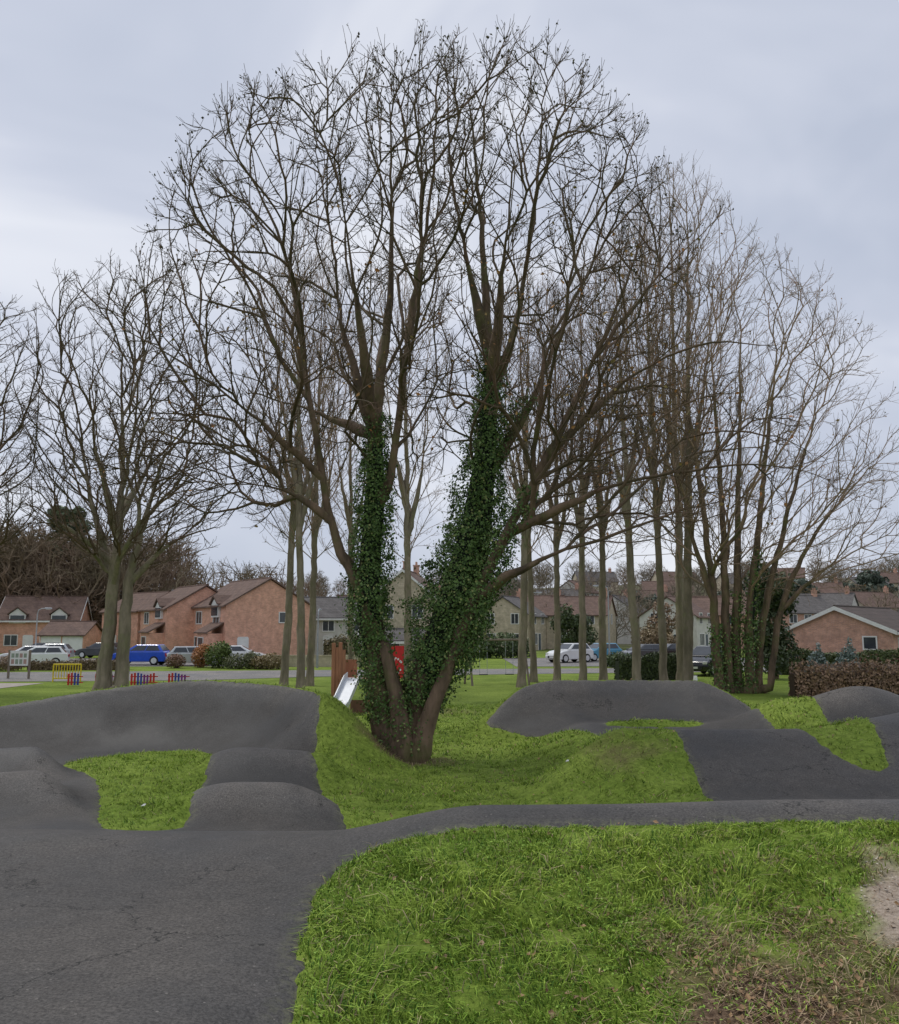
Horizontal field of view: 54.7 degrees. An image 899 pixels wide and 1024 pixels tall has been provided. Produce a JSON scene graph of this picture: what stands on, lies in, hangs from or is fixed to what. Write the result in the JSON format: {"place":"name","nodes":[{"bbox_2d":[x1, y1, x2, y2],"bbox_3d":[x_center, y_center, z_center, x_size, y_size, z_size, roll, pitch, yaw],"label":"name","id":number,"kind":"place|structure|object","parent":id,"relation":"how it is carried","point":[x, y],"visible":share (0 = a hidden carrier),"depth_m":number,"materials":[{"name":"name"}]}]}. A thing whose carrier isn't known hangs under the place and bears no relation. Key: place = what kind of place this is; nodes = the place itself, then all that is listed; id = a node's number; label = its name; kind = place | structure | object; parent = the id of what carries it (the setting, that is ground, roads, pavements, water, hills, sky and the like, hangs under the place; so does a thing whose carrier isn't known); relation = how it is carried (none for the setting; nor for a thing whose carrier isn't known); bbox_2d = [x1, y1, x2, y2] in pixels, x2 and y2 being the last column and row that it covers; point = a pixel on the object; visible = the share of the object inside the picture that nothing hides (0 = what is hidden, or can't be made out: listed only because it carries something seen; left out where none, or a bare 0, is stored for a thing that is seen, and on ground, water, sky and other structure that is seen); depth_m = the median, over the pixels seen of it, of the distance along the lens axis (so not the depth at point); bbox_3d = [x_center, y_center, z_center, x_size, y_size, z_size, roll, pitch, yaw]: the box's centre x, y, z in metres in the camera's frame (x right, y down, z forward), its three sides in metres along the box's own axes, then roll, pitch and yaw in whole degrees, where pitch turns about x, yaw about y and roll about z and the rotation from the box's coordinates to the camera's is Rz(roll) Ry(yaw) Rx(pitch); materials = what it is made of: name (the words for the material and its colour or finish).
{"place":"outdoors","nodes":[
{"label":"outdoors","id":0,"kind":"place"},
{"bbox_2d":[262,655,360,666],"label":"garden wall","id":1,"kind":"structure","parent":0,"point":[325,660],"depth_m":65.11,"materials":[{"name":"beige stone"}]},
{"bbox_2d":[0,667,767,681],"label":"road","id":2,"kind":"structure","parent":0,"point":[90,676],"depth_m":55.58,"materials":[{"name":"grey asphalt"}]},
{"bbox_2d":[0,678,830,759],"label":"grass","id":3,"kind":"structure","parent":0,"point":[491,743],"depth_m":21.73,"materials":[{"name":"green plant"}]},
{"bbox_2d":[0,680,898,1023],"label":"asphalt pump track","id":4,"kind":"structure","parent":0,"point":[200,916],"depth_m":8.26,"materials":[{"name":"grey asphalt"}]},
{"bbox_2d":[0,583,898,1023],"bbox_3d":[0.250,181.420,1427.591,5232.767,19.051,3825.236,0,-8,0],"label":"ground","id":5,"kind":"structure","parent":0,"point":[498,691],"depth_m":7.49,"materials":[{"name":"green plant"}]},
{"bbox_2d":[0,655,26,670],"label":"bush","id":6,"kind":"object","parent":5,"relation":"on","point":[4,661],"visible":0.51,"depth_m":58.79,"materials":[{"name":"brown plant"}]},
{"bbox_2d":[7,650,31,678],"bbox_3d":[-24.900,8.863,50.273,1.340,1.750,0.100,-1,-8,5],"label":"notice board","id":7,"kind":"object","parent":5,"relation":"on","point":[19,658],"visible":0.93,"depth_m":50.28,"materials":[{"name":"white paint"}]},
{"bbox_2d":[0,295,59,560],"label":"tree","id":8,"kind":"object","parent":5,"relation":"on","point":[8,511],"visible":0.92,"depth_m":40.15,"materials":[{"name":"brown plant"}]},
{"bbox_2d":[0,595,92,652],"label":"house","id":9,"kind":"structure","parent":5,"relation":"on","point":[18,616],"depth_m":99.29,"materials":[{"name":"brown brick"}]},
{"bbox_2d":[3,635,17,645],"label":"window","id":10,"kind":"structure","parent":9,"relation":"in","point":[9,640],"depth_m":98.12,"materials":[{"name":"white glass"}]},
{"bbox_2d":[52,664,81,681],"bbox_3d":[-20.800,8.798,47.256,1.580,1.090,0.080,0,-8,0],"label":"barrier railing","id":11,"kind":"object","parent":5,"relation":"on","point":[53,678],"visible":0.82,"depth_m":47.26,"materials":[{"name":"yellow metal"}]},
{"bbox_2d":[37,621,102,655],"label":"garage","id":12,"kind":"structure","parent":5,"relation":"on","point":[75,635],"depth_m":89.25,"materials":[{"name":"brown brick"}]},
{"bbox_2d":[40,636,60,643],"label":"door","id":13,"kind":"structure","parent":12,"relation":"in","point":[44,639],"depth_m":88.51,"materials":[{"name":"white paint"}]},
{"bbox_2d":[62,636,82,655],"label":"door","id":14,"kind":"structure","parent":12,"relation":"in","point":[76,642],"depth_m":88.49,"materials":[{"name":"white paint"}]},
{"bbox_2d":[45,505,94,561],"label":"pine tree","id":15,"kind":"object","parent":5,"relation":"on","point":[76,514],"visible":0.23,"depth_m":111.19,"materials":[{"name":"green plant"}]},
{"bbox_2d":[27,657,115,670],"bbox_3d":[-25.759,10.567,60.282,6.702,0.988,1.180,0,-8,-3],"label":"hedge","id":16,"kind":"object","parent":5,"relation":"on","point":[89,664],"visible":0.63,"depth_m":59.82,"materials":[{"name":"brown plant"}]},
{"bbox_2d":[75,642,117,657],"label":"parked car","id":17,"kind":"object","parent":5,"relation":"on","point":[91,651],"visible":0.59,"depth_m":82.20,"materials":[{"name":"grey paint"}]},
{"bbox_2d":[0,249,237,690],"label":"tree","id":18,"kind":"object","parent":5,"relation":"on","point":[111,567],"visible":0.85,"depth_m":39.82,"materials":[{"name":"brown plant"}]},
{"bbox_2d":[98,591,169,647],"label":"house","id":19,"kind":"structure","parent":5,"relation":"on","point":[141,599],"depth_m":95.40,"materials":[{"name":"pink brick"}]},
{"bbox_2d":[130,673,157,684],"bbox_3d":[-15.500,8.469,44.087,1.400,0.616,0.070,0,-8,0],"label":"playground fence","id":20,"kind":"object","parent":5,"relation":"on","point":[141,676],"visible":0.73,"depth_m":44.06,"materials":[{"name":"multicoloured paint"}]},
{"bbox_2d":[69,658,240,665],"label":"car park surface","id":21,"kind":"object","parent":5,"relation":"on","point":[147,663],"depth_m":70.57,"materials":[{"name":"grey asphalt"}]},
{"bbox_2d":[27,646,69,662],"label":"parked car","id":22,"kind":"object","parent":21,"relation":"on","point":[55,653],"visible":0.33,"depth_m":65.55,"materials":[{"name":"white paint"}]},
{"bbox_2d":[112,644,169,664],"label":"parked car","id":23,"kind":"object","parent":21,"relation":"on","point":[153,654],"visible":0.5,"depth_m":67.28,"materials":[{"name":"blue paint"}]},
{"bbox_2d":[165,646,216,664],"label":"parked car","id":24,"kind":"object","parent":21,"relation":"on","point":[186,652],"visible":0.21,"depth_m":66.14,"materials":[{"name":"silver metal"}]},
{"bbox_2d":[230,645,265,659],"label":"parked car","id":25,"kind":"object","parent":21,"relation":"on","point":[239,649],"visible":0.17,"depth_m":69.42,"materials":[{"name":"white paint"}]},
{"bbox_2d":[0,510,332,626],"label":"woodland","id":26,"kind":"object","parent":5,"relation":"on","point":[32,567],"visible":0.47,"depth_m":107.49,"materials":[{"name":"brown plant"}]},
{"bbox_2d":[165,654,185,667],"bbox_3d":[-19.890,10.843,63.119,1.527,1.177,1.553,0,-8,0],"label":"bush","id":27,"kind":"object","parent":5,"relation":"on","point":[175,660],"visible":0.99,"depth_m":62.77,"materials":[{"name":"brown plant"}]},
{"bbox_2d":[137,584,217,649],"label":"house","id":28,"kind":"structure","parent":5,"relation":"on","point":[167,620],"depth_m":86.61,"materials":[{"name":"orange brick"}]},
{"bbox_2d":[191,643,209,667],"bbox_3d":[-18.299,10.630,64.150,1.551,1.869,1.593,0,-8,0],"label":"bush","id":29,"kind":"object","parent":5,"relation":"on","point":[199,653],"visible":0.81,"depth_m":63.82,"materials":[{"name":"brown plant"}]},
{"bbox_2d":[204,640,232,667],"bbox_3d":[-16.807,10.425,63.187,2.160,2.195,2.137,0,-8,0],"label":"bush","id":30,"kind":"object","parent":5,"relation":"on","point":[221,651],"visible":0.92,"depth_m":62.77,"materials":[{"name":"green plant"}]},
{"bbox_2d":[221,650,260,668],"bbox_3d":[-14.815,10.624,62.121,2.996,1.458,2.587,0,-8,0],"label":"bush","id":31,"kind":"object","parent":5,"relation":"on","point":[245,661],"visible":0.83,"depth_m":61.62,"materials":[{"name":"green plant"}]},
{"bbox_2d":[191,577,309,654],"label":"house","id":32,"kind":"structure","parent":5,"relation":"on","point":[249,614],"depth_m":82.00,"materials":[{"name":"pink brick"}]},
{"bbox_2d":[248,652,281,669],"bbox_3d":[-12.859,10.654,61.656,2.763,1.396,2.188,0,-8,0],"label":"bush","id":33,"kind":"object","parent":5,"relation":"on","point":[265,662],"visible":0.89,"depth_m":61.16,"materials":[{"name":"green plant"}]},
{"bbox_2d":[235,194,351,688],"bbox_3d":[-7.306,-3.285,41.029,5.883,23.492,5.600,4,-9,-30],"label":"tree","id":34,"kind":"object","parent":5,"relation":"on","point":[301,510],"visible":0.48,"depth_m":40.68,"materials":[{"name":"brown plant"}]},
{"bbox_2d":[236,224,352,685],"bbox_3d":[-7.347,-3.112,42.824,5.843,23.574,5.712,5,-9,-35],"label":"tree","id":35,"kind":"object","parent":5,"relation":"on","point":[284,673],"visible":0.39,"depth_m":42.13,"materials":[{"name":"brown plant"}]},
{"bbox_2d":[265,257,371,685],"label":"tree","id":36,"kind":"object","parent":5,"relation":"on","point":[309,679],"visible":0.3,"depth_m":45.05,"materials":[{"name":"brown plant"}]},
{"bbox_2d":[304,593,359,654],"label":"house","id":37,"kind":"structure","parent":5,"relation":"on","point":[331,613],"depth_m":89.94,"materials":[{"name":"grey stone"}]},
{"bbox_2d":[322,620,334,631],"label":"window","id":38,"kind":"structure","parent":37,"relation":"in","point":[327,625],"depth_m":89.75,"materials":[{"name":"white glass"}]},
{"bbox_2d":[331,642,369,712],"bbox_3d":[-3.094,5.679,28.894,1.887,2.600,3.510,-1,-8,4],"label":"playground slide","id":39,"kind":"object","parent":5,"relation":"on","point":[343,689],"visible":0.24,"depth_m":29.40,"materials":[{"name":"metal"}]},
{"bbox_2d":[308,302,393,658],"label":"tree","id":40,"kind":"object","parent":5,"relation":"on","point":[347,511],"visible":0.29,"depth_m":50.37,"materials":[{"name":"brown plant"}]},
{"bbox_2d":[358,628,425,654],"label":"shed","id":41,"kind":"structure","parent":5,"relation":"on","point":[399,641],"depth_m":68.09,"materials":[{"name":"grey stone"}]},
{"bbox_2d":[390,645,404,678],"bbox_3d":[-2.420,7.310,40.392,0.760,2.250,0.100,1,-8,-5],"label":"play panel","id":42,"kind":"object","parent":5,"relation":"on","point":[399,650],"visible":0.52,"depth_m":40.44,"materials":[{"name":"red paint"}]},
{"bbox_2d":[349,225,464,679],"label":"tree","id":43,"kind":"object","parent":5,"relation":"on","point":[409,511],"visible":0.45,"depth_m":38.38,"materials":[{"name":"brown plant"}]},
{"bbox_2d":[323,633,491,657],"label":"hedge","id":44,"kind":"object","parent":5,"relation":"on","point":[327,647],"visible":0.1,"depth_m":82.67,"materials":[{"name":"green plant"}]},
{"bbox_2d":[380,561,436,627],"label":"house","id":45,"kind":"structure","parent":5,"relation":"on","point":[399,593],"depth_m":92.64,"materials":[{"name":"beige brick"}]},
{"bbox_2d":[43,17,853,762],"bbox_3d":[0.084,-3.012,20.472,17.927,18.362,9.294,0,-8,0],"label":"tree","id":46,"kind":"object","parent":5,"relation":"on","point":[403,717],"visible":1,"depth_m":19.66,"materials":[{"name":"brown plant"}]},
{"bbox_2d":[464,639,529,685],"bbox_3d":[2.450,7.869,45.361,3.400,2.481,1.912,2,-8,-12],"label":"swing frame","id":47,"kind":"object","parent":5,"relation":"on","point":[527,671],"visible":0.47,"depth_m":45.35,"materials":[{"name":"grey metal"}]},
{"bbox_2d":[476,632,529,657],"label":"bush","id":48,"kind":"object","parent":5,"relation":"on","point":[512,648],"visible":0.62,"depth_m":82.32,"materials":[{"name":"green plant"}]},
{"bbox_2d":[478,588,548,650],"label":"house","id":49,"kind":"structure","parent":5,"relation":"on","point":[506,614],"depth_m":109.76,"materials":[{"name":"beige stone"}]},
{"bbox_2d":[471,240,563,681],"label":"tree","id":50,"kind":"object","parent":5,"relation":"on","point":[533,677],"visible":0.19,"depth_m":47.86,"materials":[{"name":"brown plant"}]},
{"bbox_2d":[464,255,587,687],"bbox_3d":[4.157,-2.428,44.666,6.163,22.690,5.948,3,-8,-24],"label":"tree","id":51,"kind":"object","parent":5,"relation":"on","point":[521,682],"visible":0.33,"depth_m":44.01,"materials":[{"name":"brown plant"}]},
{"bbox_2d":[172,555,898,643],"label":"woodland","id":52,"kind":"object","parent":5,"relation":"on","point":[542,577],"visible":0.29,"depth_m":212.13,"materials":[{"name":"brown wood"}]},
{"bbox_2d":[514,588,564,612],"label":"house","id":53,"kind":"structure","parent":5,"relation":"on","point":[539,599],"depth_m":137.63,"materials":[{"name":"beige stone"}]},
{"bbox_2d":[503,286,601,679],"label":"tree","id":54,"kind":"object","parent":5,"relation":"on","point":[556,656],"visible":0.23,"depth_m":45.85,"materials":[{"name":"brown plant"}]},
{"bbox_2d":[534,583,586,595],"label":"house","id":55,"kind":"structure","parent":5,"relation":"on","point":[575,593],"depth_m":172.27,"materials":[{"name":"red brick"}]},
{"bbox_2d":[549,603,598,645],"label":"evergreen tree","id":56,"kind":"object","parent":5,"relation":"on","point":[569,621],"visible":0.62,"depth_m":95.08,"materials":[{"name":"green plant"}]},
{"bbox_2d":[560,580,598,595],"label":"house","id":57,"kind":"structure","parent":5,"relation":"on","point":[572,582],"depth_m":201.00,"materials":[{"name":"brown brick"}]},
{"bbox_2d":[530,244,629,680],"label":"tree","id":58,"kind":"object","parent":5,"relation":"on","point":[582,645],"visible":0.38,"depth_m":44.57,"materials":[{"name":"brown plant"}]},
{"bbox_2d":[545,588,617,648],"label":"house","id":59,"kind":"structure","parent":5,"relation":"on","point":[591,607],"depth_m":115.14,"materials":[{"name":"beige stone"}]},
{"bbox_2d":[571,567,618,595],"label":"house","id":60,"kind":"structure","parent":5,"relation":"on","point":[610,574],"depth_m":237.65,"materials":[{"name":"beige stone"}]},
{"bbox_2d":[541,272,651,679],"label":"tree","id":61,"kind":"object","parent":5,"relation":"on","point":[603,673],"visible":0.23,"depth_m":46.94,"materials":[{"name":"brown plant"}]},
{"bbox_2d":[305,837,898,1023],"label":"clover","id":62,"kind":"object","parent":5,"relation":"on","point":[604,969],"visible":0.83,"depth_m":5.82,"materials":[{"name":"green plant"}]},
{"bbox_2d":[330,679,898,1023],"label":"fallen leaves","id":63,"kind":"object","parent":5,"relation":"on","point":[748,998],"visible":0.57,"depth_m":5.42,"materials":[{"name":"brown plant"}]},
{"bbox_2d":[607,651,631,667],"bbox_3d":[12.954,10.957,64.109,3.357,1.428,2.426,0,-8,0],"label":"bush","id":64,"kind":"object","parent":5,"relation":"on","point":[610,660],"visible":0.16,"depth_m":63.74,"materials":[{"name":"green plant"}]},
{"bbox_2d":[565,195,691,679],"bbox_3d":[8.164,-3.771,41.719,6.221,24.602,6.042,7,-10,-41],"label":"tree","id":65,"kind":"object","parent":5,"relation":"on","point":[635,635],"visible":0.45,"depth_m":41.27,"materials":[{"name":"brown plant"}]},
{"bbox_2d":[611,590,646,643],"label":"house","id":66,"kind":"structure","parent":5,"relation":"on","point":[625,639],"depth_m":132.23,"materials":[{"name":"grey stone"}]},
{"bbox_2d":[503,658,764,666],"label":"car park surface","id":67,"kind":"object","parent":5,"relation":"on","point":[540,661],"visible":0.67,"depth_m":72.38,"materials":[{"name":"grey asphalt"}]},
{"bbox_2d":[545,643,593,662],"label":"parked car","id":68,"kind":"object","parent":67,"relation":"on","point":[569,651],"visible":0.73,"depth_m":72.40,"materials":[{"name":"white paint"}]},
{"bbox_2d":[589,643,622,660],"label":"parked car","id":69,"kind":"object","parent":67,"relation":"on","point":[614,647],"visible":0.21,"depth_m":75.72,"materials":[{"name":"blue paint"}]},
{"bbox_2d":[618,644,658,655],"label":"parked car","id":70,"kind":"object","parent":67,"relation":"on","point":[648,648],"visible":0.2,"depth_m":74.56,"materials":[{"name":"grey paint"}]},
{"bbox_2d":[613,651,676,679],"bbox_3d":[11.553,8.753,49.527,4.280,1.746,1.275,1,-8,-7],"label":"hedge","id":71,"kind":"object","parent":5,"relation":"on","point":[622,664],"visible":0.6,"depth_m":49.00,"materials":[{"name":"green plant"}]},
{"bbox_2d":[620,584,674,599],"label":"house","id":72,"kind":"structure","parent":5,"relation":"on","point":[666,590],"depth_m":167.25,"materials":[{"name":"beige stone"}]},
{"bbox_2d":[594,185,710,680],"bbox_3d":[10.484,-4.413,44.921,6.245,26.731,6.461,-3,-8,20],"label":"tree","id":73,"kind":"object","parent":5,"relation":"on","point":[662,666],"visible":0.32,"depth_m":44.45,"materials":[{"name":"brown plant"}]},
{"bbox_2d":[631,625,675,646],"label":"bush","id":74,"kind":"object","parent":5,"relation":"on","point":[645,636],"visible":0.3,"depth_m":84.30,"materials":[{"name":"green plant"}]},
{"bbox_2d":[642,580,694,595],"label":"house","id":75,"kind":"structure","parent":5,"relation":"on","point":[649,584],"depth_m":198.70,"materials":[{"name":"brown brick"}]},
{"bbox_2d":[644,602,693,642],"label":"garden tree","id":76,"kind":"object","parent":5,"relation":"on","point":[668,618],"visible":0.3,"depth_m":97.23,"materials":[{"name":"green plant"}]},
{"bbox_2d":[442,847,898,1023],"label":"dead stalks","id":77,"kind":"object","parent":5,"relation":"on","point":[759,996],"visible":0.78,"depth_m":5.29,"materials":[{"name":"brown plant"}]},
{"bbox_2d":[609,149,737,680],"bbox_3d":[12.983,-6.162,50.232,7.610,31.706,7.489,1,-8,-10],"label":"tree","id":78,"kind":"object","parent":5,"relation":"on","point":[679,613],"visible":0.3,"depth_m":49.60,"materials":[{"name":"brown plant"}]},
{"bbox_2d":[638,595,710,648],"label":"house","id":79,"kind":"structure","parent":5,"relation":"on","point":[702,620],"depth_m":104.50,"materials":[{"name":"brown tile"}]},
{"bbox_2d":[650,571,700,595],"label":"house","id":80,"kind":"structure","parent":5,"relation":"on","point":[666,577],"depth_m":230.20,"materials":[{"name":"beige stone"}]},
{"bbox_2d":[618,152,769,680],"bbox_3d":[12.271,-5.070,43.880,7.206,27.825,6.768,2,-8,-12],"label":"tree","id":81,"kind":"object","parent":5,"relation":"on","point":[688,669],"visible":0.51,"depth_m":43.39,"materials":[{"name":"brown plant"}]},
{"bbox_2d":[693,646,722,675],"bbox_3d":[16.094,9.271,54.246,2.080,1.758,4.442,-6,-9,38],"label":"parked car","id":82,"kind":"object","parent":5,"relation":"on","point":[700,663],"visible":0.31,"depth_m":52.73,"materials":[{"name":"black paint"}]},
{"bbox_2d":[692,596,757,648],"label":"house","id":83,"kind":"structure","parent":5,"relation":"on","point":[703,603],"depth_m":118.39,"materials":[{"name":"beige brick"}]},
{"bbox_2d":[600,231,898,693],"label":"tree","id":84,"kind":"object","parent":5,"relation":"on","point":[728,674],"visible":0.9,"depth_m":39.73,"materials":[{"name":"brown plant"}]},
{"bbox_2d":[742,562,801,678],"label":"evergreen tree","id":85,"kind":"object","parent":5,"relation":"on","point":[783,646],"visible":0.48,"depth_m":50.16,"materials":[{"name":"green plant"}]},
{"bbox_2d":[767,588,831,638],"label":"house","id":86,"kind":"structure","parent":5,"relation":"on","point":[817,603],"depth_m":136.81,"materials":[{"name":"grey brick"}]},
{"bbox_2d":[791,578,819,593],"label":"pine tree","id":87,"kind":"object","parent":5,"relation":"on","point":[801,581],"visible":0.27,"depth_m":169.28,"materials":[{"name":"green plant"}]},
{"bbox_2d":[802,642,829,673],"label":"spruce tree","id":88,"kind":"object","parent":5,"relation":"on","point":[819,654],"visible":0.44,"depth_m":51.18,"materials":[{"name":"green plant"}]},
{"bbox_2d":[811,577,844,592],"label":"house","id":89,"kind":"structure","parent":5,"relation":"on","point":[828,589],"depth_m":187.35,"materials":[{"name":"beige stone"}]},
{"bbox_2d":[800,586,858,605],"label":"house","id":90,"kind":"structure","parent":5,"relation":"on","point":[849,598],"depth_m":148.72,"materials":[{"name":"grey tile"}]},
{"bbox_2d":[779,647,898,674],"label":"hedge","id":91,"kind":"object","parent":5,"relation":"on","point":[882,655],"visible":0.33,"depth_m":54.94,"materials":[{"name":"green plant"}]},
{"bbox_2d":[781,605,898,656],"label":"bungalow","id":92,"kind":"object","parent":5,"relation":"on","point":[833,628],"visible":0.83,"depth_m":62.12,"materials":[{"name":"red brick"}]},
{"bbox_2d":[862,636,877,649],"bbox_3d":[29.269,9.126,60.505,0.980,0.980,0.090,-7,-10,42],"label":"window","id":93,"kind":"structure","parent":92,"relation":"in","point":[868,642],"depth_m":60.52,"materials":[{"name":"glass"}]},
{"bbox_2d":[788,653,898,696],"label":"hedge","id":94,"kind":"object","parent":5,"relation":"on","point":[818,681],"visible":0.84,"depth_m":37.09,"materials":[{"name":"brown plant"}]},
{"bbox_2d":[833,637,861,668],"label":"spruce tree","id":95,"kind":"object","parent":5,"relation":"on","point":[848,657],"visible":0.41,"depth_m":52.15,"materials":[{"name":"green plant"}]},
{"bbox_2d":[842,572,878,591],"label":"pine tree","id":96,"kind":"object","parent":5,"relation":"on","point":[868,579],"visible":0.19,"depth_m":187.54,"materials":[{"name":"green plant"}]},
{"bbox_2d":[850,586,898,611],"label":"house","id":97,"kind":"structure","parent":5,"relation":"on","point":[862,597],"depth_m":155.39,"materials":[{"name":"beige stone"}]},
{"bbox_2d":[854,568,897,592],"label":"pine tree","id":98,"kind":"object","parent":5,"relation":"on","point":[878,579],"visible":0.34,"depth_m":193.76,"materials":[{"name":"green plant"}]},
{"bbox_2d":[859,568,898,596],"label":"house","id":99,"kind":"structure","parent":5,"relation":"on","point":[891,577],"depth_m":220.47,"materials":[{"name":"beige stone"}]},
{"bbox_2d":[0,0,898,596],"label":"sky","id":100,"kind":"structure","parent":0,"point":[792,106],"materials":[{"name":"grey"}]},
{"bbox_2d":[65,692,888,829],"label":"grass","id":101,"kind":"structure","parent":0,"point":[139,754],"depth_m":15.72,"materials":[{"name":"green plant"}]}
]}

